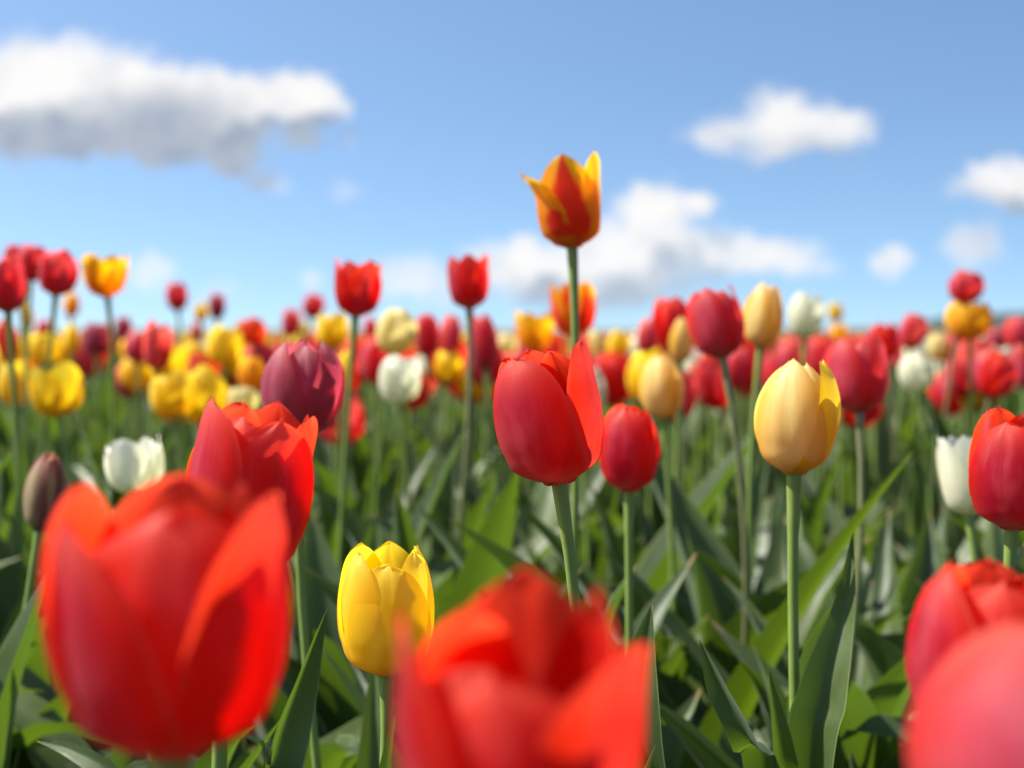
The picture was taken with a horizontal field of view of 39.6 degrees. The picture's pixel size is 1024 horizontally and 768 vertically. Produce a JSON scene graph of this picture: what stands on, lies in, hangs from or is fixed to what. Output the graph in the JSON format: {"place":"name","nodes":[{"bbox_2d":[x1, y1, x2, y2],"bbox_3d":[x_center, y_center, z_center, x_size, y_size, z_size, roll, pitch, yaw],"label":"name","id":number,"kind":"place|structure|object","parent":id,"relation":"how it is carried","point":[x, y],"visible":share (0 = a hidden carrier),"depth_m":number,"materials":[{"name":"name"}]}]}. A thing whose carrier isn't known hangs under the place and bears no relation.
{"place":"outdoors","nodes":[
{"label":"outdoors","id":0,"kind":"place"},
{"bbox_2d":[16,330,948,353],"bbox_3d":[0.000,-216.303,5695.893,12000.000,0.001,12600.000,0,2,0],"label":"ground","id":1,"kind":"structure","parent":0,"point":[18,333],"depth_m":451.64,"materials":[{"name":"green plant"}]},
{"bbox_2d":[0,254,26,600],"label":"tulip","id":2,"kind":"object","parent":1,"relation":"on","point":[13,287],"visible":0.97,"depth_m":1.35,"materials":[{"name":"red plant"}]},
{"bbox_2d":[0,361,33,465],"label":"tulip","id":3,"kind":"object","parent":1,"relation":"on","point":[5,392],"visible":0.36,"depth_m":2.23,"materials":[{"name":"yellow plant"}]},
{"bbox_2d":[2,244,38,473],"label":"tulip","id":4,"kind":"object","parent":1,"relation":"on","point":[10,250],"visible":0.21,"depth_m":2.01,"materials":[{"name":"green plant"}]},
{"bbox_2d":[17,243,46,533],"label":"tulip","id":5,"kind":"object","parent":1,"relation":"on","point":[30,256],"visible":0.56,"depth_m":1.90,"materials":[{"name":"red plant"}]},
{"bbox_2d":[3,451,68,767],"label":"tulip","id":6,"kind":"object","parent":1,"relation":"on","point":[46,489],"visible":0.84,"depth_m":0.96,"materials":[{"name":"purple plant"}]},
{"bbox_2d":[0,361,83,586],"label":"tulip","id":7,"kind":"object","parent":1,"relation":"on","point":[57,391],"visible":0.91,"depth_m":1.58,"materials":[{"name":"yellow plant"}]},
{"bbox_2d":[29,332,60,453],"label":"tulip","id":8,"kind":"object","parent":1,"relation":"on","point":[38,348],"visible":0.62,"depth_m":2.18,"materials":[{"name":"yellow plant"}]},
{"bbox_2d":[0,318,110,585],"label":"tulip","id":9,"kind":"object","parent":1,"relation":"on","point":[28,529],"visible":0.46,"depth_m":1.58,"materials":[{"name":"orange plant"}]},
{"bbox_2d":[38,249,78,562],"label":"tulip","id":10,"kind":"object","parent":1,"relation":"on","point":[58,273],"visible":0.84,"depth_m":1.58,"materials":[{"name":"red plant"}]},
{"bbox_2d":[58,292,84,445],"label":"tulip","id":11,"kind":"object","parent":1,"relation":"on","point":[71,305],"visible":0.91,"depth_m":3.27,"materials":[{"name":"orange plant"}]},
{"bbox_2d":[47,323,98,471],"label":"tulip","id":12,"kind":"object","parent":1,"relation":"on","point":[71,339],"visible":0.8,"depth_m":2.50,"materials":[{"name":"yellow plant"}]},
{"bbox_2d":[74,335,106,444],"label":"tulip","id":13,"kind":"object","parent":1,"relation":"on","point":[84,362],"visible":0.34,"depth_m":2.58,"materials":[{"name":"red plant"}]},
{"bbox_2d":[82,321,123,510],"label":"tulip","id":14,"kind":"object","parent":1,"relation":"on","point":[95,339],"visible":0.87,"depth_m":2.39,"materials":[{"name":"purple plant"}]},
{"bbox_2d":[79,252,127,510],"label":"tulip","id":15,"kind":"object","parent":1,"relation":"on","point":[106,278],"visible":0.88,"depth_m":1.64,"materials":[{"name":"yellow plant"}]},
{"bbox_2d":[115,364,144,441],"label":"tulip","id":16,"kind":"object","parent":1,"relation":"on","point":[123,391],"visible":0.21,"depth_m":2.81,"materials":[{"name":"red plant"}]},
{"bbox_2d":[104,435,164,494],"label":"tulip","id":17,"kind":"object","parent":1,"relation":"on","point":[131,467],"visible":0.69,"depth_m":1.13,"materials":[{"name":"white plant"}]},
{"bbox_2d":[124,329,144,441],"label":"tulip","id":18,"kind":"object","parent":1,"relation":"on","point":[133,348],"visible":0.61,"depth_m":2.46,"materials":[{"name":"red plant"}]},
{"bbox_2d":[119,358,152,443],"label":"tulip","id":19,"kind":"object","parent":1,"relation":"on","point":[127,373],"visible":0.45,"depth_m":2.66,"materials":[{"name":"yellow plant"}]},
{"bbox_2d":[143,319,173,440],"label":"tulip","id":20,"kind":"object","parent":1,"relation":"on","point":[157,345],"visible":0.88,"depth_m":1.73,"materials":[{"name":"red plant"}]},
{"bbox_2d":[40,469,289,767],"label":"tulip","id":21,"kind":"object","parent":1,"relation":"on","point":[165,607],"visible":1,"depth_m":0.31,"materials":[{"name":"red plant"}]},
{"bbox_2d":[149,369,194,473],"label":"tulip","id":22,"kind":"object","parent":1,"relation":"on","point":[172,396],"visible":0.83,"depth_m":1.68,"materials":[{"name":"yellow plant"}]},
{"bbox_2d":[159,344,188,448],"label":"tulip","id":23,"kind":"object","parent":1,"relation":"on","point":[179,358],"visible":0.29,"depth_m":2.53,"materials":[{"name":"yellow plant"}]},
{"bbox_2d":[166,281,187,345],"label":"tulip","id":24,"kind":"object","parent":1,"relation":"on","point":[176,297],"visible":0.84,"depth_m":2.74,"materials":[{"name":"red plant"}]},
{"bbox_2d":[37,396,327,767],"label":"tulip","id":25,"kind":"object","parent":1,"relation":"on","point":[260,452],"visible":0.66,"depth_m":0.57,"materials":[{"name":"red plant"}]},
{"bbox_2d":[184,363,228,425],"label":"tulip","id":26,"kind":"object","parent":1,"relation":"on","point":[207,382],"visible":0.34,"depth_m":1.88,"materials":[{"name":"yellow plant"}]},
{"bbox_2d":[208,292,225,325],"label":"tulip","id":27,"kind":"object","parent":1,"relation":"on","point":[216,305],"visible":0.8,"depth_m":3.03,"materials":[{"name":"purple plant"}]},
{"bbox_2d":[206,324,242,384],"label":"tulip","id":28,"kind":"object","parent":1,"relation":"on","point":[224,347],"visible":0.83,"depth_m":2.08,"materials":[{"name":"yellow plant"}]},
{"bbox_2d":[228,386,258,410],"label":"tulip","id":29,"kind":"object","parent":1,"relation":"on","point":[242,394],"visible":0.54,"depth_m":1.59,"materials":[{"name":"beige plant"}]},
{"bbox_2d":[237,355,264,391],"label":"tulip","id":30,"kind":"object","parent":1,"relation":"on","point":[250,369],"visible":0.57,"depth_m":1.69,"materials":[{"name":"orange plant"}]},
{"bbox_2d":[238,317,266,407],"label":"tulip","id":31,"kind":"object","parent":1,"relation":"on","point":[253,330],"visible":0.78,"depth_m":2.48,"materials":[{"name":"red plant"}]},
{"bbox_2d":[242,341,274,365],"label":"tulip","id":32,"kind":"object","parent":1,"relation":"on","point":[264,351],"visible":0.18,"depth_m":2.50,"materials":[{"name":"red plant"}]},
{"bbox_2d":[281,307,300,341],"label":"tulip","id":33,"kind":"object","parent":1,"relation":"on","point":[291,321],"visible":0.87,"depth_m":2.83,"materials":[{"name":"red plant"}]},
{"bbox_2d":[258,337,344,767],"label":"tulip","id":34,"kind":"object","parent":1,"relation":"on","point":[302,378],"visible":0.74,"depth_m":0.84,"materials":[{"name":"purple plant"}]},
{"bbox_2d":[302,292,324,341],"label":"tulip","id":35,"kind":"object","parent":1,"relation":"on","point":[313,306],"visible":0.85,"depth_m":3.27,"materials":[{"name":"red plant"}]},
{"bbox_2d":[316,311,348,456],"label":"tulip","id":36,"kind":"object","parent":1,"relation":"on","point":[332,331],"visible":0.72,"depth_m":2.09,"materials":[{"name":"yellow plant"}]},
{"bbox_2d":[288,258,381,604],"bbox_3d":[-0.191,0.172,1.386,0.136,0.590,0.104,0,2,0],"label":"tulip","id":37,"kind":"object","parent":1,"relation":"on","point":[357,290],"visible":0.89,"depth_m":1.34,"materials":[{"name":"red plant"}]},
{"bbox_2d":[319,388,365,486],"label":"tulip","id":38,"kind":"object","parent":1,"relation":"on","point":[357,426],"visible":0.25,"depth_m":1.89,"materials":[{"name":"red petal"},{"name":"green leaf"}]},
{"bbox_2d":[338,334,372,400],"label":"tulip","id":39,"kind":"object","parent":1,"relation":"on","point":[359,345],"visible":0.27,"depth_m":2.44,"materials":[{"name":"red plant"}]},
{"bbox_2d":[337,350,378,520],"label":"tulip","id":40,"kind":"object","parent":1,"relation":"on","point":[344,357],"visible":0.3,"depth_m":1.71,"materials":[{"name":"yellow plant"}]},
{"bbox_2d":[358,334,407,460],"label":"tulip","id":41,"kind":"object","parent":1,"relation":"on","point":[373,355],"visible":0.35,"depth_m":1.99,"materials":[{"name":"red plant"}]},
{"bbox_2d":[337,541,433,764],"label":"tulip","id":42,"kind":"object","parent":1,"relation":"on","point":[382,586],"visible":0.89,"depth_m":0.66,"materials":[{"name":"yellow plant"}]},
{"bbox_2d":[374,306,417,517],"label":"tulip","id":43,"kind":"object","parent":1,"relation":"on","point":[396,331],"visible":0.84,"depth_m":1.73,"materials":[{"name":"beige plant"}]},
{"bbox_2d":[378,354,436,567],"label":"tulip","id":44,"kind":"object","parent":1,"relation":"on","point":[399,379],"visible":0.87,"depth_m":1.58,"materials":[{"name":"white plant"}]},
{"bbox_2d":[405,370,435,435],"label":"tulip","id":45,"kind":"object","parent":1,"relation":"on","point":[420,400],"visible":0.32,"depth_m":2.62,"materials":[{"name":"red plant"}]},
{"bbox_2d":[65,645,787,767],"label":"foliage","id":46,"kind":"object","parent":1,"relation":"on","point":[118,759],"visible":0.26,"depth_m":0.89,"materials":[{"name":"green plant"}]},
{"bbox_2d":[434,350,462,513],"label":"tulip","id":47,"kind":"object","parent":1,"relation":"on","point":[449,367],"visible":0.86,"depth_m":2.08,"materials":[{"name":"yellow plant"}]},
{"bbox_2d":[430,343,466,423],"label":"tulip","id":48,"kind":"object","parent":1,"relation":"on","point":[461,350],"visible":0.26,"depth_m":2.34,"materials":[{"name":"red plant"}]},
{"bbox_2d":[414,313,502,499],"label":"tulip","id":49,"kind":"object","parent":1,"relation":"on","point":[427,341],"visible":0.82,"depth_m":1.99,"materials":[{"name":"red plant"}]},
{"bbox_2d":[441,314,492,522],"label":"tulip","id":50,"kind":"object","parent":1,"relation":"on","point":[451,331],"visible":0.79,"depth_m":2.10,"materials":[{"name":"red plant"}]},
{"bbox_2d":[447,253,488,586],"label":"tulip","id":51,"kind":"object","parent":1,"relation":"on","point":[468,279],"visible":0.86,"depth_m":1.39,"materials":[{"name":"red plant"}]},
{"bbox_2d":[456,360,494,505],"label":"tulip","id":52,"kind":"object","parent":1,"relation":"on","point":[477,391],"visible":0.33,"depth_m":2.09,"materials":[{"name":"yellow plant"}]},
{"bbox_2d":[465,312,498,513],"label":"tulip","id":53,"kind":"object","parent":1,"relation":"on","point":[485,346],"visible":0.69,"depth_m":1.74,"materials":[{"name":"red plant"}]},
{"bbox_2d":[17,331,949,355],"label":"flower rows","id":54,"kind":"object","parent":1,"relation":"on","point":[566,343],"visible":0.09,"depth_m":8.62,"materials":[{"name":"red plant"}]},
{"bbox_2d":[463,344,504,514],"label":"tulip","id":55,"kind":"object","parent":1,"relation":"on","point":[478,377],"visible":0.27,"depth_m":2.01,"materials":[{"name":"green plant"}]},
{"bbox_2d":[81,673,907,767],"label":"foliage","id":56,"kind":"object","parent":1,"relation":"on","point":[368,756],"visible":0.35,"depth_m":0.90,"materials":[{"name":"green plant"}]},
{"bbox_2d":[0,386,1023,767],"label":"foliage","id":57,"kind":"object","parent":1,"relation":"on","point":[872,732],"visible":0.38,"depth_m":1.34,"materials":[{"name":"green plant"}]},
{"bbox_2d":[0,347,1023,472],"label":"foliage","id":58,"kind":"object","parent":1,"relation":"on","point":[388,434],"visible":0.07,"depth_m":4.02,"materials":[{"name":"green plant"}]},
{"bbox_2d":[394,566,647,767],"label":"tulip","id":59,"kind":"object","parent":1,"relation":"on","point":[524,667],"visible":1,"depth_m":0.27,"materials":[{"name":"red plant"}]},
{"bbox_2d":[511,310,571,525],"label":"tulip","id":60,"kind":"object","parent":1,"relation":"on","point":[533,332],"visible":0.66,"depth_m":2.08,"materials":[{"name":"orange plant"}]},
{"bbox_2d":[520,152,600,574],"bbox_3d":[0.060,0.160,1.038,0.063,0.642,0.163,1,2,19],"label":"tulip","id":61,"kind":"object","parent":1,"relation":"on","point":[566,190],"visible":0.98,"depth_m":0.96,"materials":[{"name":"orange plant"}]},
{"bbox_2d":[493,337,665,767],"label":"tulip","id":62,"kind":"object","parent":1,"relation":"on","point":[548,418],"visible":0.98,"depth_m":0.64,"materials":[{"name":"red plant"}]},
{"bbox_2d":[550,281,620,602],"bbox_3d":[0.085,0.171,1.613,0.084,0.576,0.072,0,2,0],"label":"tulip","id":63,"kind":"object","parent":1,"relation":"on","point":[560,306],"visible":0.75,"depth_m":1.59,"materials":[{"name":"orange plant"}]},
{"bbox_2d":[586,329,609,506],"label":"tulip","id":64,"kind":"object","parent":1,"relation":"on","point":[597,343],"visible":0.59,"depth_m":2.19,"materials":[{"name":"beige plant"}]},
{"bbox_2d":[587,329,630,513],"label":"tulip","id":65,"kind":"object","parent":1,"relation":"on","point":[619,342],"visible":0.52,"depth_m":2.29,"materials":[{"name":"yellow plant"}]},
{"bbox_2d":[592,351,631,407],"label":"tulip","id":66,"kind":"object","parent":1,"relation":"on","point":[612,366],"visible":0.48,"depth_m":2.10,"materials":[{"name":"red plant"}]},
{"bbox_2d":[599,403,659,649],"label":"tulip","id":67,"kind":"object","parent":1,"relation":"on","point":[629,458],"visible":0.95,"depth_m":0.91,"materials":[{"name":"red plant"}]},
{"bbox_2d":[607,352,683,663],"bbox_3d":[0.118,0.223,1.250,0.055,0.501,0.075,2,3,41],"label":"tulip","id":68,"kind":"object","parent":1,"relation":"on","point":[661,387],"visible":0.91,"depth_m":1.24,"materials":[{"name":"yellow plant"}]},
{"bbox_2d":[626,347,665,520],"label":"tulip","id":69,"kind":"object","parent":1,"relation":"on","point":[638,362],"visible":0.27,"depth_m":1.89,"materials":[{"name":"yellow plant"}]},
{"bbox_2d":[634,296,686,586],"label":"tulip","id":70,"kind":"object","parent":1,"relation":"on","point":[666,314],"visible":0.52,"depth_m":1.68,"materials":[{"name":"red plant"}]},
{"bbox_2d":[634,316,691,637],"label":"tulip","id":71,"kind":"object","parent":1,"relation":"on","point":[680,343],"visible":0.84,"depth_m":1.56,"materials":[{"name":"yellow plant"}]},
{"bbox_2d":[636,316,692,533],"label":"tulip","id":72,"kind":"object","parent":1,"relation":"on","point":[647,340],"visible":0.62,"depth_m":2.09,"materials":[{"name":"red plant"}]},
{"bbox_2d":[668,367,696,476],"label":"tulip","id":73,"kind":"object","parent":1,"relation":"on","point":[690,392],"visible":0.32,"depth_m":1.92,"materials":[{"name":"red plant"}]},
{"bbox_2d":[683,348,702,484],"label":"tulip","id":74,"kind":"object","parent":1,"relation":"on","point":[691,360],"visible":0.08,"depth_m":2.56,"materials":[{"name":"white plant"}]},
{"bbox_2d":[690,358,727,509],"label":"tulip","id":75,"kind":"object","parent":1,"relation":"on","point":[711,393],"visible":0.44,"depth_m":1.96,"materials":[{"name":"red plant"}]},
{"bbox_2d":[685,285,748,646],"bbox_3d":[0.181,0.193,1.256,0.058,0.559,0.135,0,2,10],"label":"tulip","id":76,"kind":"object","parent":1,"relation":"on","point":[716,325],"visible":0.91,"depth_m":1.20,"materials":[{"name":"red plant"}]},
{"bbox_2d":[684,346,753,530],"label":"tulip","id":77,"kind":"object","parent":1,"relation":"on","point":[741,364],"visible":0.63,"depth_m":1.89,"materials":[{"name":"red plant"}]},
{"bbox_2d":[740,345,771,485],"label":"tulip","id":78,"kind":"object","parent":1,"relation":"on","point":[749,385],"visible":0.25,"depth_m":2.40,"materials":[{"name":"red plant"}]},
{"bbox_2d":[761,349,780,384],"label":"tulip","id":79,"kind":"object","parent":1,"relation":"on","point":[771,365],"visible":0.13,"depth_m":2.11,"materials":[{"name":"red plant"}]},
{"bbox_2d":[700,358,855,767],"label":"tulip","id":80,"kind":"object","parent":1,"relation":"on","point":[797,414],"visible":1,"depth_m":0.74,"materials":[{"name":"yellow plant"}]},
{"bbox_2d":[731,339,852,513],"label":"tulip","id":81,"kind":"object","parent":1,"relation":"on","point":[788,351],"visible":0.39,"depth_m":1.99,"materials":[{"name":"red plant"}]},
{"bbox_2d":[722,335,888,692],"bbox_3d":[0.253,0.219,1.145,0.136,0.516,0.122,0,2,-11],"label":"tulip","id":82,"kind":"object","parent":1,"relation":"on","point":[859,370],"visible":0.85,"depth_m":1.09,"materials":[{"name":"red plant"}]},
{"bbox_2d":[742,282,883,636],"bbox_3d":[0.275,0.189,1.306,0.130,0.564,0.065,0,2,11],"label":"tulip","id":83,"kind":"object","parent":1,"relation":"on","point":[762,311],"visible":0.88,"depth_m":1.29,"materials":[{"name":"yellow plant"}]},
{"bbox_2d":[807,333,834,482],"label":"tulip","id":84,"kind":"object","parent":1,"relation":"on","point":[817,348],"visible":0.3,"depth_m":2.17,"materials":[{"name":"red plant"}]},
{"bbox_2d":[788,291,894,539],"bbox_3d":[0.391,0.171,1.727,0.165,0.568,0.080,0,2,0],"label":"tulip","id":85,"kind":"object","parent":1,"relation":"on","point":[805,316],"visible":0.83,"depth_m":1.69,"materials":[{"name":"white plant"}]},
{"bbox_2d":[823,337,859,515],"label":"tulip","id":86,"kind":"object","parent":1,"relation":"on","point":[840,433],"visible":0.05,"depth_m":1.93,"materials":[{"name":"green plant"}]},
{"bbox_2d":[842,402,882,522],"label":"tulip","id":87,"kind":"object","parent":1,"relation":"on","point":[872,416],"visible":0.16,"depth_m":1.94,"materials":[{"name":"red plant"}]},
{"bbox_2d":[865,312,927,547],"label":"tulip","id":88,"kind":"object","parent":1,"relation":"on","point":[913,330],"visible":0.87,"depth_m":2.09,"materials":[{"name":"red plant"}]},
{"bbox_2d":[869,322,941,552],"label":"tulip","id":89,"kind":"object","parent":1,"relation":"on","point":[889,335],"visible":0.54,"depth_m":1.99,"materials":[{"name":"red plant"}]},
{"bbox_2d":[898,351,934,558],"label":"tulip","id":90,"kind":"object","parent":1,"relation":"on","point":[916,372],"visible":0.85,"depth_m":1.69,"materials":[{"name":"white plant"}]},
{"bbox_2d":[924,334,949,499],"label":"tulip","id":91,"kind":"object","parent":1,"relation":"on","point":[937,346],"visible":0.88,"depth_m":2.39,"materials":[{"name":"beige plant"}]},
{"bbox_2d":[928,371,967,424],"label":"tulip","id":92,"kind":"object","parent":1,"relation":"on","point":[937,391],"visible":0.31,"depth_m":2.34,"materials":[{"name":"red plant"}]},
{"bbox_2d":[936,433,978,561],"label":"tulip","id":93,"kind":"object","parent":1,"relation":"on","point":[952,456],"visible":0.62,"depth_m":0.97,"materials":[{"name":"white plant"}]},
{"bbox_2d":[932,269,984,513],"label":"tulip","id":94,"kind":"object","parent":1,"relation":"on","point":[965,287],"visible":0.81,"depth_m":1.89,"materials":[{"name":"red plant"}]},
{"bbox_2d":[944,351,976,435],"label":"tulip","id":95,"kind":"object","parent":1,"relation":"on","point":[959,388],"visible":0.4,"depth_m":2.21,"materials":[{"name":"red plant"}]},
{"bbox_2d":[905,556,1023,701],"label":"tulip","id":96,"kind":"object","parent":1,"relation":"on","point":[956,606],"visible":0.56,"depth_m":0.42,"materials":[{"name":"red plant"}]},
{"bbox_2d":[906,618,1023,767],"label":"tulip","id":97,"kind":"object","parent":1,"relation":"on","point":[967,711],"visible":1,"depth_m":0.27,"materials":[{"name":"red plant"}]},
{"bbox_2d":[945,301,993,437],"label":"tulip","id":98,"kind":"object","parent":1,"relation":"on","point":[969,322],"visible":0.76,"depth_m":1.88,"materials":[{"name":"yellow plant"}]},
{"bbox_2d":[945,343,1023,562],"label":"tulip","id":99,"kind":"object","parent":1,"relation":"on","point":[1017,357],"visible":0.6,"depth_m":1.79,"materials":[{"name":"red plant"}]},
{"bbox_2d":[964,351,1016,542],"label":"tulip","id":100,"kind":"object","parent":1,"relation":"on","point":[996,375],"visible":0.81,"depth_m":1.68,"materials":[{"name":"red plant"}]},
{"bbox_2d":[972,347,1014,409],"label":"tulip","id":101,"kind":"object","parent":1,"relation":"on","point":[981,356],"visible":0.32,"depth_m":2.08,"materials":[{"name":"red plant"}]},
{"bbox_2d":[968,405,1023,570],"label":"tulip","id":102,"kind":"object","parent":1,"relation":"on","point":[996,472],"visible":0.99,"depth_m":0.72,"materials":[{"name":"red plant"}]},
{"bbox_2d":[1003,316,1023,414],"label":"tulip","id":103,"kind":"object","parent":1,"relation":"on","point":[1013,332],"visible":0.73,"depth_m":2.19,"materials":[{"name":"red plant"}]},
{"bbox_2d":[0,0,1023,329],"label":"sky","id":104,"kind":"structure","parent":0,"point":[861,156],"materials":[{"name":"blue"}]},
{"bbox_2d":[781,312,1023,330],"bbox_3d":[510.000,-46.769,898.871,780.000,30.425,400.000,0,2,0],"label":"hills","id":105,"kind":"structure","parent":0,"point":[999,320],"depth_m":888.07,"materials":[{"name":"grey"}]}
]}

